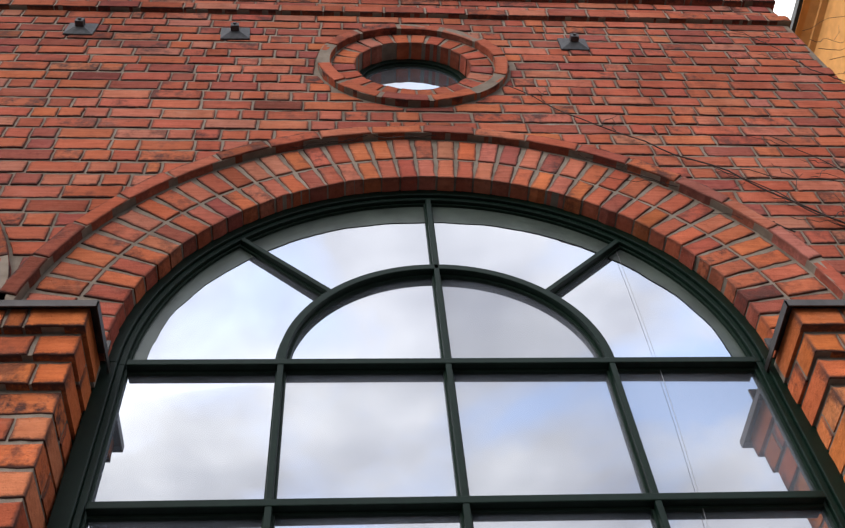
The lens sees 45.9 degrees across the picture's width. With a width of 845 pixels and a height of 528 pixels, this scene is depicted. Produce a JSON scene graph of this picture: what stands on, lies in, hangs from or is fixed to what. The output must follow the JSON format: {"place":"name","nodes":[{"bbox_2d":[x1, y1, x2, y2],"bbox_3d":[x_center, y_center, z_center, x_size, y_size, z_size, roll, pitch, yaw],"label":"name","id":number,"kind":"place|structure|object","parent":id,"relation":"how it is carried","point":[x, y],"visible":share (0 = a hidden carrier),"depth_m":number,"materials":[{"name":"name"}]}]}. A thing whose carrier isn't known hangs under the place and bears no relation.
{"place":"outdoors","nodes":[
{"label":"outdoors","id":0,"kind":"place"},
{"bbox_2d":[63,17,98,35],"bbox_3d":[-1.650,-1.156,4.814,0.140,0.140,0.064,1,-56,-3],"label":"anchor plate","id":1,"kind":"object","parent":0,"point":[79,26],"depth_m":4.79,"materials":[{"name":"grey metal"}]},
{"bbox_2d":[220,22,249,40],"bbox_3d":[-0.910,-1.143,4.853,0.140,0.140,0.064,-2,-55,-7],"label":"anchor plate","id":2,"kind":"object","parent":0,"point":[234,32],"depth_m":4.83,"materials":[{"name":"grey metal"}]},
{"bbox_2d":[0,0,844,527],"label":"mortar wall","id":3,"kind":"structure","parent":0,"point":[388,52],"depth_m":3.95,"materials":[{"name":"grey concrete"}]},
{"bbox_2d":[0,300,110,372],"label":"cap flashing","id":4,"kind":"object","parent":3,"relation":"attached to","point":[103,344],"visible":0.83,"depth_m":2.77,"materials":[{"name":"metal"}]},
{"bbox_2d":[359,59,465,82],"bbox_3d":[-0.049,-0.839,4.725,0.570,0.570,0.050,0,-55,-4],"label":"round window frame","id":5,"kind":"object","parent":3,"relation":"attached to","point":[455,74],"visible":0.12,"depth_m":4.88,"materials":[{"name":"black metal"}]},
{"bbox_2d":[367,67,456,89],"bbox_3d":[-0.049,-0.843,4.722,0.480,0.480,0.001,0,-55,-4],"label":"round window pane","id":6,"kind":"structure","parent":5,"relation":"in","point":[417,78],"depth_m":4.79,"materials":[{"name":"clear glass"}]},
{"bbox_2d":[0,0,844,527],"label":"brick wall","id":7,"kind":"structure","parent":3,"relation":"attached to","point":[184,114],"depth_m":4.03,"materials":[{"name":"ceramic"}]},
{"bbox_2d":[46,190,844,527],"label":"window frame","id":8,"kind":"object","parent":3,"relation":"attached to","point":[72,506],"visible":0.69,"depth_m":2.97,"materials":[{"name":"black metal"}]},
{"bbox_2d":[132,207,745,359],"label":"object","id":9,"kind":"object","parent":8,"relation":"attached to","point":[195,284],"visible":0.94,"depth_m":3.61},
{"bbox_2d":[86,222,831,527],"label":"window glass","id":10,"kind":"object","parent":8,"relation":"in","point":[207,437],"visible":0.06,"depth_m":2.90,"materials":[{"name":"clear glass"}]},
{"bbox_2d":[81,203,837,527],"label":"window glazing lips","id":11,"kind":"object","parent":8,"relation":"attached to","point":[248,516],"depth_m":2.97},
{"bbox_2d":[616,252,707,525],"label":"cable reflection","id":12,"kind":"object","parent":8,"relation":"attached to","point":[666,389],"visible":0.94,"depth_m":2.97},
{"bbox_2d":[292,16,844,232],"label":"branches","id":13,"kind":"object","parent":3,"relation":"attached to","point":[791,200],"visible":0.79,"depth_m":3.93,"materials":[{"name":"brown plant"}]},
{"bbox_2d":[764,300,844,372],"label":"cap flashing","id":14,"kind":"object","parent":3,"relation":"attached to","point":[773,343],"visible":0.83,"depth_m":2.94,"materials":[{"name":"metal"}]},
{"bbox_2d":[557,33,589,51],"bbox_3d":[0.748,-1.108,4.932,0.140,0.140,0.064,1,-55,-3],"label":"anchor plate","id":15,"kind":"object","parent":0,"point":[573,41],"depth_m":4.91,"materials":[{"name":"grey metal"}]},
{"bbox_2d":[773,0,795,19],"label":"sky","id":16,"kind":"structure","parent":0,"point":[782,7],"materials":[{"name":"white"}]},
{"bbox_2d":[795,0,844,83],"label":"orange house","id":17,"kind":"structure","parent":0,"point":[813,13],"depth_m":6.91,"materials":[{"name":"orange paint"}]},
{"bbox_2d":[790,0,803,32],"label":"orange house gutter","id":18,"kind":"object","parent":17,"relation":"attached to","point":[796,12],"depth_m":7.06,"materials":[{"name":"metal"}]}
]}

